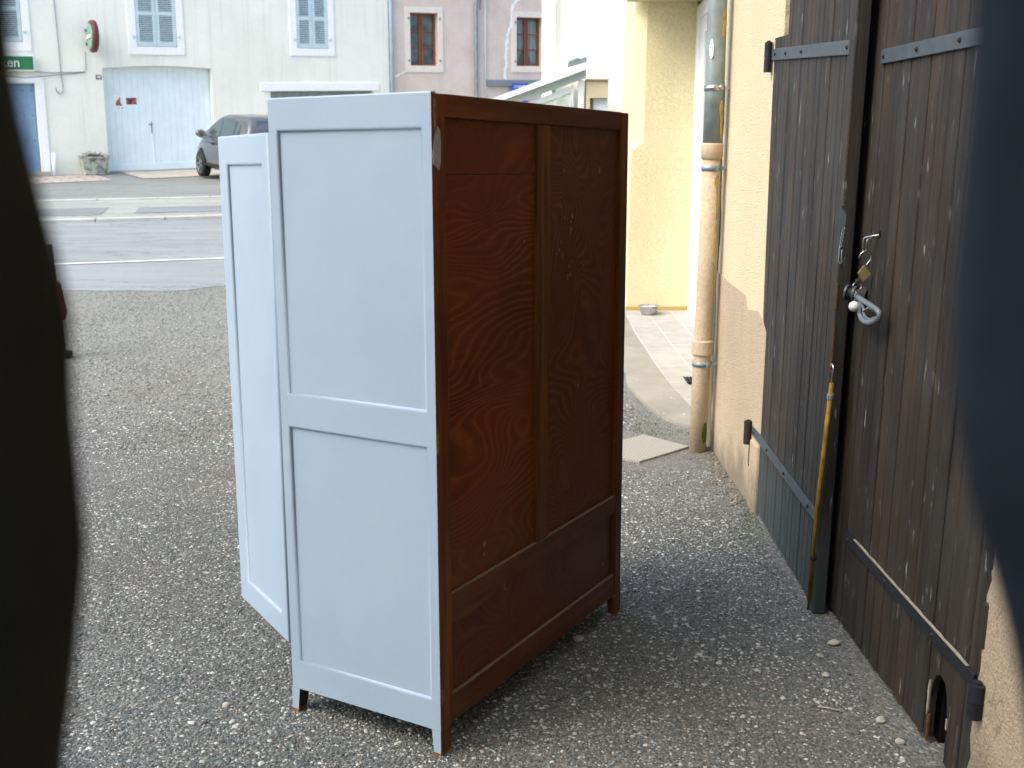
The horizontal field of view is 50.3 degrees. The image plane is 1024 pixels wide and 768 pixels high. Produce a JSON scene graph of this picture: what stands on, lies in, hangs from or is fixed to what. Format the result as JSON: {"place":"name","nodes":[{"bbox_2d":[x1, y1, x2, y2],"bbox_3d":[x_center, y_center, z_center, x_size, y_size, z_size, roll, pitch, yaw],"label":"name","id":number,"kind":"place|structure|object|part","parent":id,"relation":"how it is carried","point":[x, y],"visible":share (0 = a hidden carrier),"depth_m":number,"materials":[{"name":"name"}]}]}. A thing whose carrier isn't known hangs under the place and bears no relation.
{"place":"outdoors","nodes":[
{"label":"outdoors","id":0,"kind":"place"},
{"bbox_2d":[45,198,221,218],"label":"pavement","id":1,"kind":"structure","parent":0,"point":[123,208],"depth_m":18.55,"materials":[{"name":"concrete"}]},
{"bbox_2d":[46,207,108,215],"bbox_3d":[-8.848,-2.665,17.212,4.600,0.158,1.100,-3,11,-13],"label":"pavement patch","id":2,"kind":"object","parent":1,"relation":"on","point":[74,211],"visible":0.64,"depth_m":17.64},
{"bbox_2d":[135,205,221,212],"bbox_3d":[-5.389,-2.885,17.984,1.500,0.091,0.900,-3,11,-13],"label":"pavement patch","id":3,"kind":"object","parent":1,"relation":"on","point":[178,209],"visible":0.88,"depth_m":17.91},
{"bbox_2d":[50,219,223,264],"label":"road","id":4,"kind":"structure","parent":0,"point":[129,241],"depth_m":14.68,"materials":[{"name":"grey asphalt"}]},
{"bbox_2d":[60,257,223,263],"bbox_3d":[-3.075,-1.620,13.239,80.000,1.204,0.090,-3,11,-13],"label":"road edge line","id":5,"kind":"object","parent":4,"relation":"on","point":[142,260],"depth_m":12.99,"materials":[{"name":"white paint"}]},
{"bbox_2d":[65,218,947,767],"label":"ground","id":6,"kind":"structure","parent":0,"point":[917,750],"depth_m":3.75,"materials":[{"name":"grey gravel"}]},
{"bbox_2d":[38,174,110,182],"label":"pavement tiles","id":7,"kind":"object","parent":6,"relation":"on","point":[65,178],"visible":0.59,"depth_m":24.17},
{"bbox_2d":[51,153,58,175],"bbox_3d":[-10.425,-5.009,24.885,0.124,0.510,0.124,0,11,0],"label":"bollard","id":8,"kind":"object","parent":7,"relation":"on","point":[54,163],"visible":1,"depth_m":24.84,"materials":[{"name":"white plastic"}]},
{"bbox_2d":[78,156,109,174],"bbox_3d":[-9.636,-5.040,25.190,0.620,0.405,0.440,-7,13,-31],"label":"planter","id":9,"kind":"object","parent":7,"relation":"on","point":[94,165],"visible":1,"depth_m":25.04,"materials":[{"name":"concrete"}]},
{"bbox_2d":[82,152,111,161],"bbox_3d":[-9.613,-5.228,25.122,0.776,0.271,0.501,-7,13,-31],"label":"dead plant","id":10,"kind":"object","parent":9,"relation":"in","point":[94,154],"visible":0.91,"depth_m":25.09,"materials":[{"name":"plant"}]},
{"bbox_2d":[40,168,220,199],"bbox_3d":[-6.407,-5.372,27.173,80.000,2.456,15.140,-3,11,-13],"label":"parking area","id":11,"kind":"object","parent":6,"relation":"on","point":[120,185],"visible":0.06,"depth_m":22.11,"materials":[{"name":"grey concrete"}]},
{"bbox_2d":[195,114,268,176],"bbox_3d":[-5.590,-5.118,23.576,2.046,1.407,3.832,-7,17,-31],"label":"parked car","id":12,"kind":"object","parent":11,"relation":"on","point":[207,157],"visible":0.24,"depth_m":23.15,"materials":[{"name":"grey paint"}]},
{"bbox_3d":[-6.378,-5.521,23.478,0.181,0.414,0.930,-7,17,-31],"label":"side window","id":13,"kind":"part","parent":12,"relation":"part of","materials":[{"name":"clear glass"}]},
{"bbox_3d":[-5.897,-5.320,22.725,0.172,0.423,0.828,-7,17,-31],"label":"side window","id":14,"kind":"part","parent":12,"relation":"part of","materials":[{"name":"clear glass"}]},
{"bbox_3d":[-5.565,-5.155,22.207,0.156,0.358,0.298,-7,17,-31],"label":"side window","id":15,"kind":"part","parent":12,"relation":"part of","materials":[{"name":"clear glass"}]},
{"bbox_3d":[-4.688,-5.116,22.107,1.116,0.390,0.329,-7,17,-31],"label":"rear window","id":16,"kind":"part","parent":12,"relation":"part of","materials":[{"name":"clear glass"}]},
{"bbox_2d":[44,196,220,201],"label":"kerb","id":17,"kind":"structure","parent":6,"relation":"on","point":[107,199],"depth_m":19.46,"materials":[{"name":"concrete"}]},
{"bbox_2d":[49,214,221,223],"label":"kerb","id":18,"kind":"structure","parent":6,"relation":"on","point":[127,219],"depth_m":16.78,"materials":[{"name":"concrete"}]},
{"bbox_2d":[61,259,225,290],"bbox_3d":[-2.843,-1.337,12.274,60.000,1.035,2.147,-3,11,-13],"label":"driveway apron","id":19,"kind":"object","parent":6,"relation":"on","point":[156,275],"visible":0.12,"depth_m":12.02,"materials":[{"name":"concrete"}]},
{"bbox_2d":[122,169,219,177],"bbox_3d":[-0.443,-6.157,29.929,19.450,0.907,2.100,-7,13,-31],"label":"concrete apron","id":20,"kind":"object","parent":6,"relation":"on","point":[167,173],"visible":0.1,"depth_m":25.42,"materials":[{"name":"beige concrete"}]},
{"bbox_2d":[10,0,389,175],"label":"pale house","id":21,"kind":"structure","parent":6,"relation":"on","point":[183,71],"depth_m":26.22,"materials":[{"name":"white paint"}]},
{"bbox_2d":[13,55,34,71],"bbox_3d":[-11.412,-7.030,23.910,1.770,0.415,0.142,-7,13,-31],"label":"green sign","id":22,"kind":"object","parent":21,"relation":"attached to","point":[24,63],"visible":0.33,"depth_m":24.21,"materials":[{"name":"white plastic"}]},
{"bbox_2d":[17,84,40,171],"bbox_3d":[-11.197,-5.748,24.574,0.937,1.977,0.049,-7,13,-31],"label":"door","id":23,"kind":"structure","parent":21,"relation":"in","point":[25,91],"depth_m":24.69,"materials":[{"name":"blue paint"}]},
{"bbox_2d":[17,52,85,77],"bbox_3d":[-10.530,-7.182,24.535,1.849,0.642,0.027,-7,13,-31],"label":"sign cable","id":24,"kind":"object","parent":21,"relation":"attached to","point":[59,72],"visible":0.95,"depth_m":24.74,"materials":[{"name":"grey metal"}]},
{"bbox_2d":[54,1,62,93],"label":"hanging cable","id":25,"kind":"object","parent":21,"relation":"attached to","point":[58,48],"visible":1,"depth_m":24.64,"materials":[{"name":"grey metal"}]},
{"bbox_2d":[85,20,99,52],"bbox_3d":[-9.478,-7.850,24.652,0.184,0.707,0.752,-7,13,-31],"label":"round sign","id":26,"kind":"object","parent":21,"relation":"attached to","point":[92,35],"visible":1,"depth_m":24.44,"materials":[{"name":"metal"}]},
{"bbox_2d":[113,95,124,109],"bbox_3d":[-9.264,-6.636,25.738,0.238,0.360,0.004,-7,13,-31],"label":"poster","id":27,"kind":"object","parent":21,"relation":"attached to","point":[119,102],"visible":1,"depth_m":25.73,"materials":[{"name":"white paper"}]},
{"bbox_2d":[126,97,136,104],"bbox_3d":[-9.022,-6.701,25.879,0.260,0.190,0.004,-7,13,-31],"label":"flyer","id":28,"kind":"object","parent":21,"relation":"attached to","point":[131,100],"visible":1,"depth_m":25.88,"materials":[{"name":"paper"}]},
{"bbox_2d":[270,92,369,97],"bbox_3d":[-4.970,-6.866,28.429,2.817,1.547,0.034,-7,13,-31],"label":"garage door","id":29,"kind":"structure","parent":21,"relation":"in","point":[273,94],"depth_m":28.09,"materials":[{"name":"grey metal"}]},
{"bbox_2d":[222,702,230,707],"bbox_3d":[-0.848,0.953,3.244,0.022,0.016,0.023,5,12,25],"label":"stone","id":30,"kind":"object","parent":6,"relation":"on","point":[226,704],"visible":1,"depth_m":3.24,"materials":[{"name":"white stone"}]},
{"bbox_2d":[67,284,640,453],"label":"distant gravel stones","id":31,"kind":"object","parent":6,"relation":"on","point":[171,413],"visible":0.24,"depth_m":7.84,"materials":[{"name":"grey gravel"}]},
{"bbox_2d":[218,91,628,756],"bbox_3d":[-0.291,0.017,3.503,0.903,1.754,1.153,6,13,30],"label":"wardrobe","id":32,"kind":"object","parent":6,"relation":"on","point":[426,309],"visible":1,"depth_m":3.02,"materials":[{"name":"grey paint"}]},
{"bbox_3d":[-0.755,0.009,3.221,0.022,1.453,0.420,-7,13,-32],"label":"door","id":33,"kind":"part","parent":32,"relation":"part of","materials":[{"name":"grey paint"}]},
{"bbox_3d":[-0.174,-0.110,3.822,0.022,1.453,0.430,6,13,30],"label":"closed door","id":34,"kind":"part","parent":32,"relation":"part of","materials":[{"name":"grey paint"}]},
{"bbox_2d":[388,0,541,101],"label":"beige house","id":35,"kind":"structure","parent":6,"relation":"on","point":[433,42],"depth_m":30.02,"materials":[{"name":"paint"}]},
{"bbox_2d":[388,0,394,92],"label":"downpipe","id":36,"kind":"object","parent":35,"relation":"attached to","point":[391,46],"visible":0.48,"depth_m":28.78,"materials":[{"name":"white metal"}]},
{"bbox_2d":[410,13,435,65],"bbox_3d":[-2.454,-9.296,29.500,0.841,1.398,0.065,-7,13,-31],"label":"window","id":37,"kind":"structure","parent":35,"relation":"in","point":[422,26],"depth_m":29.52,"materials":[{"name":"orange wood"}]},
{"bbox_2d":[474,0,477,96],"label":"downpipe","id":38,"kind":"object","parent":35,"relation":"attached to","point":[476,43],"visible":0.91,"depth_m":30.10,"materials":[{"name":"grey metal"}]},
{"bbox_2d":[484,0,485,97],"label":"conduit","id":39,"kind":"object","parent":35,"relation":"attached to","point":[485,44],"visible":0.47,"depth_m":30.31,"materials":[{"name":"white plastic"}]},
{"bbox_2d":[486,80,539,85],"bbox_3d":[0.405,-8.602,31.195,2.590,0.270,0.100,-7,13,-31],"label":"sign board","id":40,"kind":"object","parent":35,"relation":"attached to","point":[499,82],"visible":0.52,"depth_m":30.79,"materials":[{"name":"grey metal"}]},
{"bbox_2d":[512,83,527,101],"bbox_3d":[0.230,-8.256,31.039,0.520,0.586,0.066,-7,13,-31],"label":"blue sign","id":41,"kind":"object","parent":40,"relation":"hanging from","point":[515,86],"visible":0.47,"depth_m":30.94,"materials":[{"name":"blue metal"}]},
{"bbox_2d":[517,18,538,65],"bbox_3d":[0.406,-9.770,31.230,0.876,1.370,0.065,-7,13,-31],"label":"window","id":42,"kind":"structure","parent":35,"relation":"in","point":[527,28],"depth_m":31.26,"materials":[{"name":"orange wood"}]},
{"bbox_2d":[574,635,583,640],"bbox_3d":[0.227,0.861,3.695,0.034,0.019,0.031,0,11,2],"label":"stone","id":43,"kind":"object","parent":6,"relation":"on","point":[578,637],"visible":1,"depth_m":3.69,"materials":[{"name":"grey stone"}]},
{"bbox_2d":[542,0,625,112],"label":"white house","id":44,"kind":"structure","parent":6,"relation":"on","point":[593,31],"depth_m":15.37,"materials":[{"name":"paint"}]},
{"bbox_2d":[492,56,586,107],"bbox_3d":[-0.344,-3.009,14.573,2.525,2.430,2.040,0,11,0],"label":"porch","id":45,"kind":"object","parent":44,"relation":"attached to","point":[559,80],"visible":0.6,"depth_m":13.50,"materials":[{"name":"grey paint"}]},
{"bbox_2d":[584,79,608,110],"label":"porch side wall","id":46,"kind":"structure","parent":6,"relation":"on","point":[596,94],"depth_m":13.54,"materials":[{"name":"beige paint"}]},
{"bbox_2d":[593,99,606,110],"bbox_3d":[1.103,-3.109,13.749,0.180,0.938,0.059,0,11,0],"label":"window","id":47,"kind":"structure","parent":46,"relation":"in","point":[598,104],"depth_m":13.64,"materials":[{"name":"glass"}]},
{"bbox_2d":[622,435,688,462],"bbox_3d":[0.704,0.374,6.141,0.483,0.048,0.369,-10,15,-41],"label":"drain cover","id":48,"kind":"object","parent":6,"relation":"on","point":[640,448],"visible":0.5,"depth_m":6.12,"materials":[{"name":"concrete"}]},
{"bbox_2d":[625,310,694,406],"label":"terrace","id":49,"kind":"structure","parent":6,"relation":"on","point":[665,338],"depth_m":8.84,"materials":[{"name":"tile"}]},
{"bbox_2d":[638,304,659,314],"bbox_3d":[1.234,-0.670,9.855,0.202,0.078,0.202,0,11,0],"label":"bowl","id":50,"kind":"object","parent":49,"relation":"on","point":[648,309],"visible":1,"depth_m":9.80,"materials":[{"name":"metal"}]},
{"bbox_2d":[623,0,707,316],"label":"yellow annex","id":51,"kind":"object","parent":6,"relation":"on","point":[664,72],"visible":0.25,"depth_m":9.73,"materials":[{"name":"yellow paint"}]},
{"bbox_2d":[687,0,707,316],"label":"door","id":52,"kind":"structure","parent":51,"relation":"in","point":[701,25],"depth_m":9.55,"materials":[{"name":"white plastic"}]},
{"bbox_2d":[623,399,772,546],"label":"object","id":53,"kind":"structure","parent":6,"relation":"on","point":[726,489],"depth_m":5.27,"materials":[{"name":"grey gravel"}]},
{"bbox_2d":[688,447,747,506],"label":"render crumbs","id":54,"kind":"object","parent":6,"relation":"on","point":[734,489],"visible":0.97,"depth_m":5.62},
{"bbox_2d":[807,363,834,609],"bbox_3d":[1.068,0.374,3.766,0.032,0.927,0.159,0,11,0],"label":"hook rod","id":55,"kind":"object","parent":6,"relation":"on","point":[830,396],"visible":1,"depth_m":3.75,"materials":[{"name":"yellow metal"}]},
{"bbox_2d":[822,672,829,676],"bbox_3d":[0.986,0.913,3.429,0.026,0.015,0.026,0,11,1],"label":"stone","id":56,"kind":"object","parent":6,"relation":"on","point":[825,674],"visible":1,"depth_m":3.42,"materials":[{"name":"beige stone"}]},
{"bbox_2d":[818,706,843,711],"bbox_3d":[0.936,0.953,3.204,0.074,0.007,0.004,5,12,23],"label":"twig","id":57,"kind":"object","parent":6,"relation":"on","point":[831,708],"visible":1,"depth_m":3.20,"materials":[{"name":"beige wood"}]},
{"bbox_2d":[827,639,839,645],"bbox_3d":[1.078,0.868,3.655,0.044,0.019,0.034,-6,13,-29],"label":"stone","id":58,"kind":"object","parent":6,"relation":"on","point":[834,642],"visible":1,"depth_m":3.65,"materials":[{"name":"beige stone"}]},
{"bbox_2d":[706,0,1023,767],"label":"house","id":59,"kind":"structure","parent":6,"relation":"on","point":[859,110],"depth_m":3.48,"materials":[{"name":"concrete"}]},
{"bbox_2d":[689,0,729,453],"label":"downpipe","id":60,"kind":"object","parent":59,"relation":"attached to","point":[715,87],"visible":0.99,"depth_m":5.77,"materials":[{"name":"metal"}]},
{"bbox_2d":[757,0,851,594],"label":"door leaf","id":61,"kind":"structure","parent":59,"relation":"in","point":[807,117],"depth_m":4.18,"materials":[{"name":"brown wood"}]},
{"bbox_2d":[838,204,845,268],"bbox_3d":[1.050,-0.468,3.474,0.024,0.208,0.012,0,11,0],"label":"latch plate","id":62,"kind":"object","parent":61,"relation":"attached to","point":[842,216],"visible":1,"depth_m":3.47,"materials":[{"name":"metal"}]},
{"bbox_2d":[826,0,991,767],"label":"door leaf","id":63,"kind":"structure","parent":59,"relation":"in","point":[902,491],"depth_m":3.12,"materials":[{"name":"brown wood"}]},
{"bbox_2d":[843,284,882,325],"bbox_3d":[1.125,-0.244,3.426,0.097,0.107,0.349,0,11,0],"label":"door handle","id":64,"kind":"object","parent":63,"relation":"attached to","point":[860,298],"visible":0.94,"depth_m":3.42,"materials":[{"name":"grey metal"}]},
{"bbox_2d":[862,231,880,252],"bbox_3d":[1.132,-0.444,3.409,0.026,0.072,0.070,-8,14,-36],"label":"staple hook","id":65,"kind":"object","parent":63,"relation":"attached to","point":[877,235],"visible":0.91,"depth_m":3.42,"materials":[{"name":"metal"}]},
{"bbox_2d":[858,251,871,281],"bbox_3d":[1.112,-0.372,3.444,0.046,0.098,0.015,0,11,0],"label":"padlock","id":66,"kind":"object","parent":65,"relation":"hanging from","point":[864,273],"visible":1,"depth_m":3.44,"materials":[{"name":"gold metal"}]},
{"bbox_2d":[849,276,861,311],"bbox_3d":[1.087,-0.289,3.459,0.035,0.122,0.035,11,15,44],"label":"key ring","id":67,"kind":"object","parent":66,"relation":"hanging from","point":[853,305],"visible":0.98,"depth_m":3.45,"materials":[{"name":"metal"}]},
{"bbox_3d":[0.114,-0.501,-1.087,2.050,0.019,2.460,0,11,0],"label":"curtain rail","id":68,"kind":"object","parent":59,"relation":"attached to","visible":0},
{"bbox_2d":[0,0,86,767],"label":"dark curtain","id":69,"kind":"object","parent":68,"relation":"hanging from","point":[43,544],"visible":1,"depth_m":0.25,"materials":[{"name":"black fabric"}]},
{"bbox_2d":[953,0,1023,710],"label":"dark curtain","id":70,"kind":"object","parent":68,"relation":"hanging from","point":[988,324],"visible":1,"depth_m":0.24,"materials":[{"name":"fabric"}]},
{"bbox_2d":[876,716,885,722],"bbox_3d":[1.062,0.968,3.146,0.028,0.019,0.028,-2,11,-8],"label":"stone","id":71,"kind":"object","parent":6,"relation":"on","point":[880,719],"visible":1,"depth_m":3.14,"materials":[{"name":"beige stone"}]},
{"bbox_2d":[895,738,904,744],"bbox_3d":[1.077,0.992,3.028,0.026,0.012,0.022,8,14,35],"label":"stone","id":72,"kind":"object","parent":6,"relation":"on","point":[899,741],"visible":1,"depth_m":3.02,"materials":[{"name":"beige stone"}]},
{"bbox_2d":[624,308,690,428],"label":"concrete path","id":73,"kind":"structure","parent":0,"point":[650,387],"depth_m":7.54,"materials":[{"name":"beige concrete"}]},
{"bbox_2d":[683,376,691,383],"bbox_3d":[1.290,-0.029,7.637,0.150,0.011,0.220,0,11,0],"label":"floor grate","id":74,"kind":"object","parent":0,"point":[688,380],"visible":0.31,"depth_m":7.64,"materials":[{"name":"metal"}]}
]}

